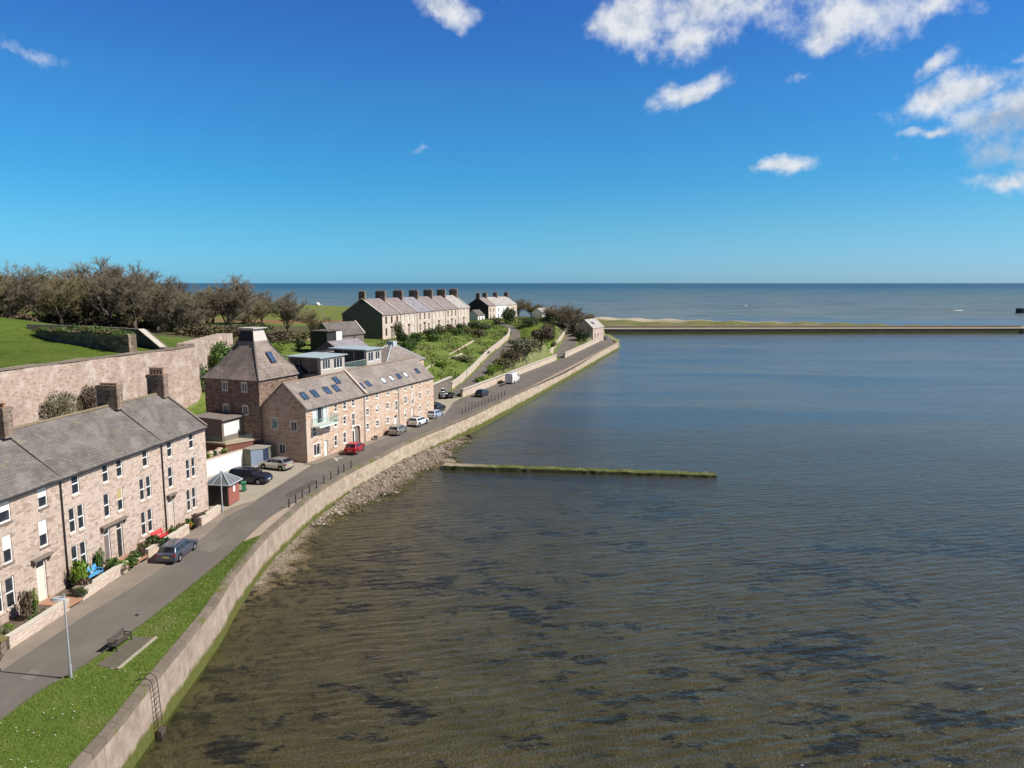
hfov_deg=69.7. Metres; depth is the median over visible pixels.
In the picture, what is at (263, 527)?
quay footpath
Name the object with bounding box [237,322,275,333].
shrub
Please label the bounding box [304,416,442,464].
malting footway
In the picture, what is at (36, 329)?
tuft
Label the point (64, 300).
bare tree
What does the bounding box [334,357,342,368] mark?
window
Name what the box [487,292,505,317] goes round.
terraced house
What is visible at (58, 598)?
street lamp
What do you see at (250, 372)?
kiln tower
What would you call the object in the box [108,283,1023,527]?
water
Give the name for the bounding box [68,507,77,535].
window
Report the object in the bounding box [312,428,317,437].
window
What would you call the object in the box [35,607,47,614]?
garden plant
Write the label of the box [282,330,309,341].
shrub
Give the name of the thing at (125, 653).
concrete pad
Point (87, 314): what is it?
bare tree
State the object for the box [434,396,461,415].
side yard
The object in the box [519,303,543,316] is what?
bare tree
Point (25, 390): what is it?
town wall
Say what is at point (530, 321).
shrub
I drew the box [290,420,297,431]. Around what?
window
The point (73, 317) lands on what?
shrub
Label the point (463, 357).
shrub
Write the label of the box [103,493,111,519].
window
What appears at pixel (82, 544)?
window
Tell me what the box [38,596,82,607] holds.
garden path
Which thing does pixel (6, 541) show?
window
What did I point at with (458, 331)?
shrub
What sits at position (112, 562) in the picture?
garden plant
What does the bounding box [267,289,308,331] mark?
bare tree
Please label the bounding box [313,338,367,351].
slate roof range
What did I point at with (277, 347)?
shrub
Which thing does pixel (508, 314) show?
shrub
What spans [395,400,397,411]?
window
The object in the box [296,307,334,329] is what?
bare tree
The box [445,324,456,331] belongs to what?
shrub
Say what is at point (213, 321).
bare tree
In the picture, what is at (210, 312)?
bare tree
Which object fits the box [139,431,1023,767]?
estuary bed
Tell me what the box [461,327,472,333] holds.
shrub
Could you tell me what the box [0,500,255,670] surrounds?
footway
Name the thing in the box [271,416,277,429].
window
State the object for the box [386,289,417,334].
terraced house
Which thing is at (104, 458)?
terraced house
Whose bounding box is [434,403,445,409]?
parked car
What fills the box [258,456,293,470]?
parked car
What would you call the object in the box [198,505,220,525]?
garden wall
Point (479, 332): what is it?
shrub
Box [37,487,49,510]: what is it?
window
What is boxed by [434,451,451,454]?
rock ledge
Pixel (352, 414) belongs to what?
window
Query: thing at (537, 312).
bungalow
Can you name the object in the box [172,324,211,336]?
shrub
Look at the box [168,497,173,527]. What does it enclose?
door
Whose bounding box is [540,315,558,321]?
shrub
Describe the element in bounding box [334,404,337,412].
window
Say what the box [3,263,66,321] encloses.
bare tree
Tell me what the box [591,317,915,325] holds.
sand spit
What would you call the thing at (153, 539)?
garden plant
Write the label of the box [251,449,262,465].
door
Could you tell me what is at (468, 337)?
rough grass
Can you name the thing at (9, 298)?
bare tree
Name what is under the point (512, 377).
parked van
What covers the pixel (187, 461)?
window
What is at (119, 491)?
window
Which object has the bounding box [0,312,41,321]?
shrub
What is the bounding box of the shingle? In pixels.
[259,437,474,599]
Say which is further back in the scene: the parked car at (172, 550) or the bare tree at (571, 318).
the bare tree at (571, 318)
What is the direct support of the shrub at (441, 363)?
on the ground at (20, 343)
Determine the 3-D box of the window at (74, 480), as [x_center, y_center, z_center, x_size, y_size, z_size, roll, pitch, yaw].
[-33.054,7.603,55.597,0.210,1.790,0.960,1,8,7]
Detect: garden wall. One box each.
[4,598,69,649]
[80,560,127,600]
[144,524,189,559]
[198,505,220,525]
[426,340,473,368]
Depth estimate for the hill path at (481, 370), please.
184.57 m
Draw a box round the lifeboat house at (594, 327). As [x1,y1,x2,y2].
[576,318,603,340]
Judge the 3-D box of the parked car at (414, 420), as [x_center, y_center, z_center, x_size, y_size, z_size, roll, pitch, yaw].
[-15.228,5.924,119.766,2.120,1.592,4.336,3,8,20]
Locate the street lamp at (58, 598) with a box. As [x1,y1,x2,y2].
[50,593,72,677]
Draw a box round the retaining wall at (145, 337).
[27,324,168,348]
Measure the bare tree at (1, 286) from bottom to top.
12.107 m
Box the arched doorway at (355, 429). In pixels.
[352,424,360,441]
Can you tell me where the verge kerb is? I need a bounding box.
[0,541,242,719]
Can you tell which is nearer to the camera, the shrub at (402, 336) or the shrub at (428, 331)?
the shrub at (402, 336)
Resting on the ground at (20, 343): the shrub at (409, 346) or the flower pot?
the shrub at (409, 346)
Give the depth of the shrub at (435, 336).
201.39 m
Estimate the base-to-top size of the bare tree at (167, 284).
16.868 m
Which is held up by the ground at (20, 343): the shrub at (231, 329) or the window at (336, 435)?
the shrub at (231, 329)
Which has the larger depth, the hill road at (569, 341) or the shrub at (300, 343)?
the hill road at (569, 341)
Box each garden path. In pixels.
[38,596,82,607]
[118,554,147,567]
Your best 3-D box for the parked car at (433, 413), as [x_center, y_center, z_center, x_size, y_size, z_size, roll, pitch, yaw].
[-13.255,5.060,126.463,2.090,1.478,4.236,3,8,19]
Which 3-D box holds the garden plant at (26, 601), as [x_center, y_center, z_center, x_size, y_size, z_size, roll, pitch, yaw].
[-32.910,15.061,49.670,0.942,2.407,1.031,0,8,-3]
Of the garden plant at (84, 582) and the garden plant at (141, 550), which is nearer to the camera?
the garden plant at (84, 582)
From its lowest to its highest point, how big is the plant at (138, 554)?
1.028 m
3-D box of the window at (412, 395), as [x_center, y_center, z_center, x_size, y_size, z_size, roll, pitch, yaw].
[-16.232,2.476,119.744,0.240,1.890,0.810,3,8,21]
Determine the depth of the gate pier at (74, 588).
53.32 m
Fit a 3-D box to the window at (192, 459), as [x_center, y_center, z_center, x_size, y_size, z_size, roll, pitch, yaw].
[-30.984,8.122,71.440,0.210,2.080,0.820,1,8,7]
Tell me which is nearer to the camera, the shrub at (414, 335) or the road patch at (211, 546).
the road patch at (211, 546)
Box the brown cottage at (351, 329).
[317,320,365,341]
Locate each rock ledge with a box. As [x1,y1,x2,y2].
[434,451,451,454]
[438,459,454,462]
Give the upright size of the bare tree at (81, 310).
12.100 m
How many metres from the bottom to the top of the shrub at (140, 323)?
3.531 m
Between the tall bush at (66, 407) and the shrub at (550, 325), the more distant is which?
the shrub at (550, 325)
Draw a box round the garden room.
[196,411,243,441]
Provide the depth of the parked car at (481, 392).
148.99 m
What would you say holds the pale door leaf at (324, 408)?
in the maltings at (308, 419)
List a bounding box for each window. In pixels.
[0,500,12,526]
[0,582,5,615]
[2,534,14,566]
[5,576,17,611]
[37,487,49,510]
[38,519,50,549]
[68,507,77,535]
[71,475,81,497]
[71,544,77,567]
[77,503,86,531]
[80,540,88,567]
[102,465,110,485]
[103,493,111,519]
[116,460,124,479]
[117,487,125,513]
[139,478,146,502]
[141,511,148,537]
[142,451,149,469]
[146,475,152,499]
[147,508,154,534]
[167,442,173,459]
[168,466,174,489]
[186,459,191,480]
[186,489,192,513]
[189,434,194,450]
[191,457,196,478]
[192,487,197,510]
[221,381,227,390]
[223,403,228,411]
[224,418,240,436]
[241,382,246,392]
[242,405,248,415]
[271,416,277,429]
[278,443,285,454]
[290,357,317,374]
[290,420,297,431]
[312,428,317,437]
[313,442,320,457]
[314,407,326,424]
[323,359,329,369]
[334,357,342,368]
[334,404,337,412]
[334,417,337,428]
[334,434,337,447]
[336,349,363,366]
[343,401,346,410]
[343,415,346,425]
[343,431,346,444]
[351,399,354,406]
[351,412,355,426]
[366,422,369,430]
[368,351,372,361]
[375,350,379,359]
[375,404,378,412]
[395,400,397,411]
[411,393,413,404]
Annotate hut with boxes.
[208,471,242,505]
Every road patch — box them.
[21,669,40,680]
[198,540,222,552]
[285,480,317,497]
[375,435,400,446]
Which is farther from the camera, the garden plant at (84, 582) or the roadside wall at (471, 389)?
the roadside wall at (471, 389)
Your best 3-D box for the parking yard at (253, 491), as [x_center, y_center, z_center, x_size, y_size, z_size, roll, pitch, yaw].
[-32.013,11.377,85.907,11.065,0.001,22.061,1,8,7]
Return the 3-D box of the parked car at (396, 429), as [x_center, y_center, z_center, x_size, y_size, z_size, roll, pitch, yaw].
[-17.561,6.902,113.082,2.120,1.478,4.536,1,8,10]
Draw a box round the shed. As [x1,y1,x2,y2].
[310,329,341,351]
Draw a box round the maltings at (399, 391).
[346,356,434,441]
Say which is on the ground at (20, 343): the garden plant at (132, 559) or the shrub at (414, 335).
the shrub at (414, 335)
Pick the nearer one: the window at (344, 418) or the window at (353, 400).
the window at (344, 418)
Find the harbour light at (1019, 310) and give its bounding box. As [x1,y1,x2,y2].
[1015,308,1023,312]
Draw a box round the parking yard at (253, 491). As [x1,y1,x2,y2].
[208,462,310,509]
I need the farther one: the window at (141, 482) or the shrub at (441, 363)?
the shrub at (441, 363)
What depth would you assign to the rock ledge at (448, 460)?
107.31 m
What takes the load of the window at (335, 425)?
in the maltings at (308, 419)
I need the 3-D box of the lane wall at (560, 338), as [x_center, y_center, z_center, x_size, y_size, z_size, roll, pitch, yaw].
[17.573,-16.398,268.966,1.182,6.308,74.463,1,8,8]
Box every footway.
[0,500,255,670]
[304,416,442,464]
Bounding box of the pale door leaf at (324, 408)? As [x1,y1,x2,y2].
[313,406,326,423]
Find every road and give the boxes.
[0,335,613,717]
[553,322,577,356]
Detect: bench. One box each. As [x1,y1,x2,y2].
[87,563,103,577]
[107,627,131,651]
[150,527,167,537]
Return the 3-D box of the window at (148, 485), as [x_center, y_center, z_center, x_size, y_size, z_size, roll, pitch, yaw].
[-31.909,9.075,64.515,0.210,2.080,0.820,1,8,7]
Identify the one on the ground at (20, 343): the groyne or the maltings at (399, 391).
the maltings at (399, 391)
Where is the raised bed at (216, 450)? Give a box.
[206,447,233,458]
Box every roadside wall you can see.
[460,354,556,397]
[564,337,599,357]
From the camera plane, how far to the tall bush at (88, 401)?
72.92 m
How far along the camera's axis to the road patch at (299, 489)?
82.93 m
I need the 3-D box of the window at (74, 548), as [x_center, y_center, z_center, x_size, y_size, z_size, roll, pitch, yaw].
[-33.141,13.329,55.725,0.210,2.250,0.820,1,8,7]
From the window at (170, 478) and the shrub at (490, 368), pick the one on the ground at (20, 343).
the shrub at (490, 368)
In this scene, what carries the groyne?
on the estuary bed at (437, 619)
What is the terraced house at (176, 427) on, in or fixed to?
on the ground at (20, 343)
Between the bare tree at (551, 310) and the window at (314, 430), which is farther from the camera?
the bare tree at (551, 310)
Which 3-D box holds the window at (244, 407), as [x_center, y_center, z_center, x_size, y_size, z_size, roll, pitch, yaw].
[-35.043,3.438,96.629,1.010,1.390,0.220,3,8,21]
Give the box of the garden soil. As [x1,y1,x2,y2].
[0,510,207,650]
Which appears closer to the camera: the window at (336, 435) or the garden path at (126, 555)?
the garden path at (126, 555)
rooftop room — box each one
[284,352,347,377]
[328,345,383,366]
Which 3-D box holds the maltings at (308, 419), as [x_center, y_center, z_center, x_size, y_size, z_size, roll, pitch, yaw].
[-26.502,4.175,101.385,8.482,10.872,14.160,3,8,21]
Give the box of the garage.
[242,443,274,465]
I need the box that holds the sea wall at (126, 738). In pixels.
[67,337,617,767]
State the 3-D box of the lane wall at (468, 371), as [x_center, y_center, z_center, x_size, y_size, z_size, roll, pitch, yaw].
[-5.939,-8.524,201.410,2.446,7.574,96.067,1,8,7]
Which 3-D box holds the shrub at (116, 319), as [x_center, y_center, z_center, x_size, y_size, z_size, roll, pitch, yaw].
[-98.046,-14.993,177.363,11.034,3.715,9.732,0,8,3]
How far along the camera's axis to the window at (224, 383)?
97.42 m
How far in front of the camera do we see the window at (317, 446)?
96.41 m
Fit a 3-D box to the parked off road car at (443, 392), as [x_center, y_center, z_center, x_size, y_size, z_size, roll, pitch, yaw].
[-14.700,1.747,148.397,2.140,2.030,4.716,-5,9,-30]
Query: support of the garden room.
on the deck
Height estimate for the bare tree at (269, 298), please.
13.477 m
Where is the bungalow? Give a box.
[532,308,545,317]
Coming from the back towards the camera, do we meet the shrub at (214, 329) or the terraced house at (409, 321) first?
the terraced house at (409, 321)
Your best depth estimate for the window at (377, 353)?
116.09 m
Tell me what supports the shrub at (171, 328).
on the ground at (20, 343)
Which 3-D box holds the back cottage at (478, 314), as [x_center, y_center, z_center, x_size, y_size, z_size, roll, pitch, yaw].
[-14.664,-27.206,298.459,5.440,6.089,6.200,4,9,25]
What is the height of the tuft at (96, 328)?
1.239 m
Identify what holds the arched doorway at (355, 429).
in the maltings at (308, 419)
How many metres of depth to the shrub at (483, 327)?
249.08 m
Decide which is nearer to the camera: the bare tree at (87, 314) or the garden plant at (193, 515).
the garden plant at (193, 515)
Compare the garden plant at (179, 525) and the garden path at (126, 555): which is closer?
the garden path at (126, 555)
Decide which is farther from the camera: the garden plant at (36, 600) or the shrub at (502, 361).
the shrub at (502, 361)
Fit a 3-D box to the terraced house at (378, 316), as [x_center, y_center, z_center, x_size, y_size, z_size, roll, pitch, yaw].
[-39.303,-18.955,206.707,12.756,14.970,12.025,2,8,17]
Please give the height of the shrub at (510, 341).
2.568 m
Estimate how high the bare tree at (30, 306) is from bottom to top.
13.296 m
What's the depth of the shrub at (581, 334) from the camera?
273.66 m
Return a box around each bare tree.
[0,261,49,318]
[0,272,14,308]
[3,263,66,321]
[20,273,95,324]
[20,301,73,323]
[45,264,118,325]
[57,254,153,326]
[61,301,99,324]
[85,261,178,328]
[98,309,142,317]
[121,269,193,332]
[140,282,208,334]
[178,287,221,324]
[182,297,214,325]
[188,274,259,332]
[196,293,220,328]
[203,284,225,324]
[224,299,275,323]
[229,290,270,324]
[256,289,283,323]
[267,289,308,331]
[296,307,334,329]
[515,299,531,316]
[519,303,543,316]
[540,303,583,328]
[541,305,563,322]
[557,303,588,326]
[578,313,595,323]
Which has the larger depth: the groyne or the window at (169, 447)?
the groyne
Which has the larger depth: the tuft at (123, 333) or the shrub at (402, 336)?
the shrub at (402, 336)
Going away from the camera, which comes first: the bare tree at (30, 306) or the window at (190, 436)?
the window at (190, 436)
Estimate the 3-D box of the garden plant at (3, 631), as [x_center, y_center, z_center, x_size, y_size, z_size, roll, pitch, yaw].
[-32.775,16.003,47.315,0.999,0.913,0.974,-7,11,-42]
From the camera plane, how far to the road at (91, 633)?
58.49 m
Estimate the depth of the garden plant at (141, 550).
60.94 m
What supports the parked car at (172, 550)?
on the road at (91, 633)
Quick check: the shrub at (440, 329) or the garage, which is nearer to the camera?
the garage
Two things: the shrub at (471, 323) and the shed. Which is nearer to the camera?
the shed
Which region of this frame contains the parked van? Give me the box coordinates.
[505,372,519,383]
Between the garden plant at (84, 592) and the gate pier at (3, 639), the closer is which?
the gate pier at (3, 639)
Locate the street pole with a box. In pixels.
[220,470,223,511]
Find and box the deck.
[205,436,259,450]
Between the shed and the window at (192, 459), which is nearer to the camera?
the window at (192, 459)
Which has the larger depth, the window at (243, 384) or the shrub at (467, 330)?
the shrub at (467, 330)
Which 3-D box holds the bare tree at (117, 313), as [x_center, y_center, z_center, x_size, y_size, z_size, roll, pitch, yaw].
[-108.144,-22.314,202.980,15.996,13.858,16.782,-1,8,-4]
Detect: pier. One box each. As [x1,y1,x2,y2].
[0,635,6,654]
[72,585,82,596]
[604,325,1023,334]
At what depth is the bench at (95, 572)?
56.84 m
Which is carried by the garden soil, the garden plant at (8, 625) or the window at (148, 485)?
the garden plant at (8, 625)
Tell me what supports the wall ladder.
attached to the sea wall at (126, 738)
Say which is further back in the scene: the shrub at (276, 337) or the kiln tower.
the shrub at (276, 337)
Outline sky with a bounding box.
[0,0,1023,282]
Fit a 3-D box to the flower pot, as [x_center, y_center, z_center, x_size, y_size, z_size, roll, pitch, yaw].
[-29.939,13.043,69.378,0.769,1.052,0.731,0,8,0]
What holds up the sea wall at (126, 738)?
on the ground at (20, 343)
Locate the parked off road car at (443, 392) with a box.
[439,388,447,398]
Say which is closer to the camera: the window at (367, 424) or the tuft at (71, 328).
the window at (367, 424)
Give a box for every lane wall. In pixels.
[451,328,509,388]
[549,325,567,353]
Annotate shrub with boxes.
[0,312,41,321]
[23,312,60,324]
[40,311,86,324]
[53,311,105,324]
[76,314,132,327]
[98,315,143,327]
[128,318,166,328]
[139,321,168,331]
[151,321,191,331]
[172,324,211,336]
[190,323,225,336]
[200,363,208,392]
[209,340,232,369]
[217,324,245,336]
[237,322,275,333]
[266,331,293,343]
[271,342,287,351]
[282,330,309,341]
[294,339,305,349]
[393,322,404,340]
[397,332,411,342]
[399,340,416,352]
[403,338,417,344]
[410,331,423,340]
[423,328,437,336]
[427,333,440,341]
[431,360,449,365]
[434,323,448,334]
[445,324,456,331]
[448,328,465,335]
[451,355,474,359]
[455,323,466,328]
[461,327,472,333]
[467,321,478,328]
[471,329,485,337]
[474,323,491,329]
[474,376,486,381]
[486,363,502,372]
[492,317,500,324]
[493,357,512,370]
[500,307,515,323]
[500,349,524,364]
[508,338,522,345]
[511,336,543,355]
[513,340,529,354]
[516,317,540,324]
[530,326,555,345]
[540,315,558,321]
[542,321,555,333]
[567,324,577,332]
[574,329,590,341]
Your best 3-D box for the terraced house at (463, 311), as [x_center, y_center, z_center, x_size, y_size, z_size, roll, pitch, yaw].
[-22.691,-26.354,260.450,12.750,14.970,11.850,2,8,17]
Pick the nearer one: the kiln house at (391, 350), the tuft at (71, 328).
the tuft at (71, 328)
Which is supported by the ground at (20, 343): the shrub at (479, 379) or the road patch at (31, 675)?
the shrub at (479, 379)
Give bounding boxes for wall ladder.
[133,673,166,742]
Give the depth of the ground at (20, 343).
171.20 m
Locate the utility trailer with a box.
[445,392,454,397]
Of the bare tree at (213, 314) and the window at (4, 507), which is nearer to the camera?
the window at (4, 507)
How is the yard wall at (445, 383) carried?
on the ground at (20, 343)
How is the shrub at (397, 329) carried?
on the ground at (20, 343)
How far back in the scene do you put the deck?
94.06 m
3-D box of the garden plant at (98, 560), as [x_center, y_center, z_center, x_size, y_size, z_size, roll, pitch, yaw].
[-32.496,13.931,57.894,0.793,2.221,0.880,6,10,36]
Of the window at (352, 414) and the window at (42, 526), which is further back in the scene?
the window at (352, 414)
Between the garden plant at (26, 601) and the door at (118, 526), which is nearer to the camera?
the garden plant at (26, 601)
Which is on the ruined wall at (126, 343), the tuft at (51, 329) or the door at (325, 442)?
the tuft at (51, 329)
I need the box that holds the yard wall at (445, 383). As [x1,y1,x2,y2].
[433,376,451,400]
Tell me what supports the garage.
on the ground at (20, 343)
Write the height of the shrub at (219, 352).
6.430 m
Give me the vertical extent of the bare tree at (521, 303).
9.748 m
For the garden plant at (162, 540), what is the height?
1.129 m
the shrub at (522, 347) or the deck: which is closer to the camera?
the deck
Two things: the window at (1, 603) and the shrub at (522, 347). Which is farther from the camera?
the shrub at (522, 347)
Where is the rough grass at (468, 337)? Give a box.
[372,316,587,380]
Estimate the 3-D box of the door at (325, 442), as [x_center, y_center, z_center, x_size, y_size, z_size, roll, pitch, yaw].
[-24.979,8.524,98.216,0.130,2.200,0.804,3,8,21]
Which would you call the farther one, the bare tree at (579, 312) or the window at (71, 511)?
the bare tree at (579, 312)
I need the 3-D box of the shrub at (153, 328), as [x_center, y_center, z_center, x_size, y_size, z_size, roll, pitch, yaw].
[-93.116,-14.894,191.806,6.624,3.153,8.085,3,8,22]
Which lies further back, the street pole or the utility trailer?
the utility trailer
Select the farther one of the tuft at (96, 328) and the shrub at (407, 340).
the shrub at (407, 340)
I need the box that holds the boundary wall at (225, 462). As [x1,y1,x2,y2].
[206,449,243,476]
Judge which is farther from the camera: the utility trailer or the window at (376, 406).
the utility trailer
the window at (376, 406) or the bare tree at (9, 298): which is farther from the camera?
the bare tree at (9, 298)
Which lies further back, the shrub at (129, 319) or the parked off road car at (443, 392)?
the shrub at (129, 319)
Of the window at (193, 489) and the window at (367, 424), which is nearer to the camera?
the window at (193, 489)
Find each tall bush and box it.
[37,390,82,419]
[76,385,97,410]
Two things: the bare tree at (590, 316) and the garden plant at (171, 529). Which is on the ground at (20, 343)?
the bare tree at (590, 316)
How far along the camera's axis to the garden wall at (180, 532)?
64.98 m
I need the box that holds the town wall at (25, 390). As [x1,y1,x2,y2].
[0,333,232,426]
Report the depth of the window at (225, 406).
97.83 m
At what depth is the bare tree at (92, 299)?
177.48 m
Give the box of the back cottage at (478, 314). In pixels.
[469,309,484,319]
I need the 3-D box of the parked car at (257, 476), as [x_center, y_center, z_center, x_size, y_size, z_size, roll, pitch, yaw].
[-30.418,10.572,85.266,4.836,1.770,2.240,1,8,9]
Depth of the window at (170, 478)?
67.85 m
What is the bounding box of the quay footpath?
[244,350,601,540]
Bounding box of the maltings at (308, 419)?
[262,369,366,462]
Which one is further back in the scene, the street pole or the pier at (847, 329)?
the pier at (847, 329)
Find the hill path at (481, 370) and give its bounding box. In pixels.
[442,322,519,398]
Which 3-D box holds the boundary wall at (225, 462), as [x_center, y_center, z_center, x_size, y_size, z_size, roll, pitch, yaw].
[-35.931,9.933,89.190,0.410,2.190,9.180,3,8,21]
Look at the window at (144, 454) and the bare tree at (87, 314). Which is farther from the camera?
the bare tree at (87, 314)
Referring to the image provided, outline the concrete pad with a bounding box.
[97,636,156,669]
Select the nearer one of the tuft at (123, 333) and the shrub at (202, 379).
the tuft at (123, 333)
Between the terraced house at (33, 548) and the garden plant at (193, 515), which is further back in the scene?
the garden plant at (193, 515)
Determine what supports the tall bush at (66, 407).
on the ground at (20, 343)
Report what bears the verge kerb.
on the road at (91, 633)
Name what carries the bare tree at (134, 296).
on the ground at (20, 343)
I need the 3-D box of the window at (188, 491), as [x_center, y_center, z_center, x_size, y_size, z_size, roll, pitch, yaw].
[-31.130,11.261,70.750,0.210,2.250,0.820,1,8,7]
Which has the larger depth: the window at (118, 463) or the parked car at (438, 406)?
the parked car at (438, 406)
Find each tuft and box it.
[28,327,48,332]
[38,326,62,332]
[47,327,65,332]
[55,325,84,332]
[73,326,93,331]
[84,326,113,333]
[93,328,122,334]
[111,330,135,336]
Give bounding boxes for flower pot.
[191,517,199,527]
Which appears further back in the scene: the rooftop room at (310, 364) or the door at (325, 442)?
the rooftop room at (310, 364)
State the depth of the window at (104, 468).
59.05 m
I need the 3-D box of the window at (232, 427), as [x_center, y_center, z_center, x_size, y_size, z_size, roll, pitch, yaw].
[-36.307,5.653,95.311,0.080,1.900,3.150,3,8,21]
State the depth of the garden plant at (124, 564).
58.53 m
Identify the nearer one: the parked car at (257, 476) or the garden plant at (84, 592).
the garden plant at (84, 592)
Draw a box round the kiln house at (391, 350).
[381,341,425,364]
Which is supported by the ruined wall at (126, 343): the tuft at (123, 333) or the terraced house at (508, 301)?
the tuft at (123, 333)
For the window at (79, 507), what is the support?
in the terraced house at (104, 458)
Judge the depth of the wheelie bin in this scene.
81.53 m
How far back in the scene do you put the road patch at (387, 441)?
107.84 m
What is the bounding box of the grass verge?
[0,537,255,767]
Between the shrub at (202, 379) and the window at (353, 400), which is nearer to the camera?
the window at (353, 400)
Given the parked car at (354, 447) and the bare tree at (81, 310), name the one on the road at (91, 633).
the parked car at (354, 447)
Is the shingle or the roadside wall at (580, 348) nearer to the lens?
the shingle
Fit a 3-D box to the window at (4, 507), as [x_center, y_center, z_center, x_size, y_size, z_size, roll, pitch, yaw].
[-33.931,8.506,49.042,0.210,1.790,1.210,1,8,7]
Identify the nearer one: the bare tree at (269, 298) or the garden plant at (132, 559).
the garden plant at (132, 559)
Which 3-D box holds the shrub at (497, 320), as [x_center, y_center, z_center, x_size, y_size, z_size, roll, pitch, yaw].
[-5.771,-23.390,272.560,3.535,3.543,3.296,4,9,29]
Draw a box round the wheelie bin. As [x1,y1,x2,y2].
[241,481,246,490]
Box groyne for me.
[442,463,716,489]
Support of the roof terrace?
on the slate roof range
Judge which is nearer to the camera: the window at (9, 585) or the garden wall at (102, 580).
the window at (9, 585)
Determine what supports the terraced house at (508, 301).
on the ground at (20, 343)
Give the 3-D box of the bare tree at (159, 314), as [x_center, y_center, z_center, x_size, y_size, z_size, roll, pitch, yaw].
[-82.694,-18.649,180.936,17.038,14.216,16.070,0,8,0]
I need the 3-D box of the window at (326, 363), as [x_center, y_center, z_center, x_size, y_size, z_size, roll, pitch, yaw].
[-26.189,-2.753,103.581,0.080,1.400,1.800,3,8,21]
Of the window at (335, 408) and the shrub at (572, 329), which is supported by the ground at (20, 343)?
the shrub at (572, 329)
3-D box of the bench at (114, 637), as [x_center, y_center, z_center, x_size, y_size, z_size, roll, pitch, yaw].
[-24.995,16.265,46.820,0.620,0.808,1.700,1,8,5]
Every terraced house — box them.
[0,402,69,624]
[12,382,167,585]
[122,367,208,529]
[341,290,400,339]
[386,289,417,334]
[403,289,432,333]
[419,289,445,328]
[433,288,458,326]
[446,288,469,325]
[468,292,496,318]
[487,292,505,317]
[498,292,516,316]
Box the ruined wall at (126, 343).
[35,329,136,352]
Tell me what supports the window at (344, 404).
in the maltings at (308, 419)
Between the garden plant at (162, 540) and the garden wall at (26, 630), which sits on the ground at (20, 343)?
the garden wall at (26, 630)
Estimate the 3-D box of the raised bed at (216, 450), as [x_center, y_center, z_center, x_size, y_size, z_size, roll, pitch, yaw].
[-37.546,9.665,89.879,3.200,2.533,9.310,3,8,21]
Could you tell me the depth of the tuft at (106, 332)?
108.96 m
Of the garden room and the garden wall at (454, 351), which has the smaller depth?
the garden room
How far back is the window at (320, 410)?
96.79 m
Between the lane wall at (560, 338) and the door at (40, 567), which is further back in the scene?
the lane wall at (560, 338)
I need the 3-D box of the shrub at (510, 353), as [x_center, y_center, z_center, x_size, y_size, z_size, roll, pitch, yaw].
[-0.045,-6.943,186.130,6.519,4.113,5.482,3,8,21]
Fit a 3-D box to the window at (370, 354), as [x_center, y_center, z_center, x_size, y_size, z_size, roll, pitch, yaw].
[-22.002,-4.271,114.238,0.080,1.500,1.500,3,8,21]
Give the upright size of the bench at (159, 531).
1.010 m
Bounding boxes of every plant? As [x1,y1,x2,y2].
[0,626,11,634]
[4,623,14,630]
[17,590,33,619]
[29,588,38,613]
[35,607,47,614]
[68,559,91,584]
[72,586,88,596]
[74,578,91,585]
[93,547,104,569]
[102,557,121,569]
[119,560,128,566]
[124,556,138,566]
[133,551,142,563]
[136,541,150,550]
[136,546,146,555]
[144,534,161,545]
[158,537,169,546]
[165,525,176,534]
[176,523,184,528]
[190,513,199,521]
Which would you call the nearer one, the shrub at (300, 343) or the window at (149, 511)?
the window at (149, 511)
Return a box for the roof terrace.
[314,349,365,368]
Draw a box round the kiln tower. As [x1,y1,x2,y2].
[201,327,303,457]
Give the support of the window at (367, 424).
in the maltings at (399, 391)
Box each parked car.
[156,538,197,562]
[228,466,272,484]
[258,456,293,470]
[344,441,364,454]
[388,424,406,435]
[408,415,428,426]
[427,409,443,418]
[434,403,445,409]
[475,389,488,396]
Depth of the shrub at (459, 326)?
240.27 m
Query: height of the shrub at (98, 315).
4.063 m
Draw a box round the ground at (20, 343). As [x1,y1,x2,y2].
[0,303,619,759]
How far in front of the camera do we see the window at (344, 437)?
102.31 m
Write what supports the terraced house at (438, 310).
on the ground at (20, 343)
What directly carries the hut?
on the parking yard at (253, 491)
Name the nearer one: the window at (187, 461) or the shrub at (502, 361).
the window at (187, 461)
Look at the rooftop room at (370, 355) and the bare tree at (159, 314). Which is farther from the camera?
the bare tree at (159, 314)
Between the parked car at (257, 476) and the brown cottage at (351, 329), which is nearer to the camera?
the parked car at (257, 476)
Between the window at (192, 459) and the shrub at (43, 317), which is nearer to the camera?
the window at (192, 459)
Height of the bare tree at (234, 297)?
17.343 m
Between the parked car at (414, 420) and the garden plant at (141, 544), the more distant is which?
the parked car at (414, 420)
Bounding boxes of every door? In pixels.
[36,560,49,602]
[104,528,110,566]
[116,522,124,556]
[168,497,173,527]
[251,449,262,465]
[324,440,327,455]
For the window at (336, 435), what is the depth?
100.37 m
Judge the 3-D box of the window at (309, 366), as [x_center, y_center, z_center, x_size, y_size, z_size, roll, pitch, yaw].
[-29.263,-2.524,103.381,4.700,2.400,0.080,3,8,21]
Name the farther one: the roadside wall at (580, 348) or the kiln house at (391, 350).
the roadside wall at (580, 348)
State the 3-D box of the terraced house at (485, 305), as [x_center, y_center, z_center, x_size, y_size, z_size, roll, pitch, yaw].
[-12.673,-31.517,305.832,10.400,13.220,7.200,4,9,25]
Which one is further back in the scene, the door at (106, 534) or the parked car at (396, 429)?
the parked car at (396, 429)
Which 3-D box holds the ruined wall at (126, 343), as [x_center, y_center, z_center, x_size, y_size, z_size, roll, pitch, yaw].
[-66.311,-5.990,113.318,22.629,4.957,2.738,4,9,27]

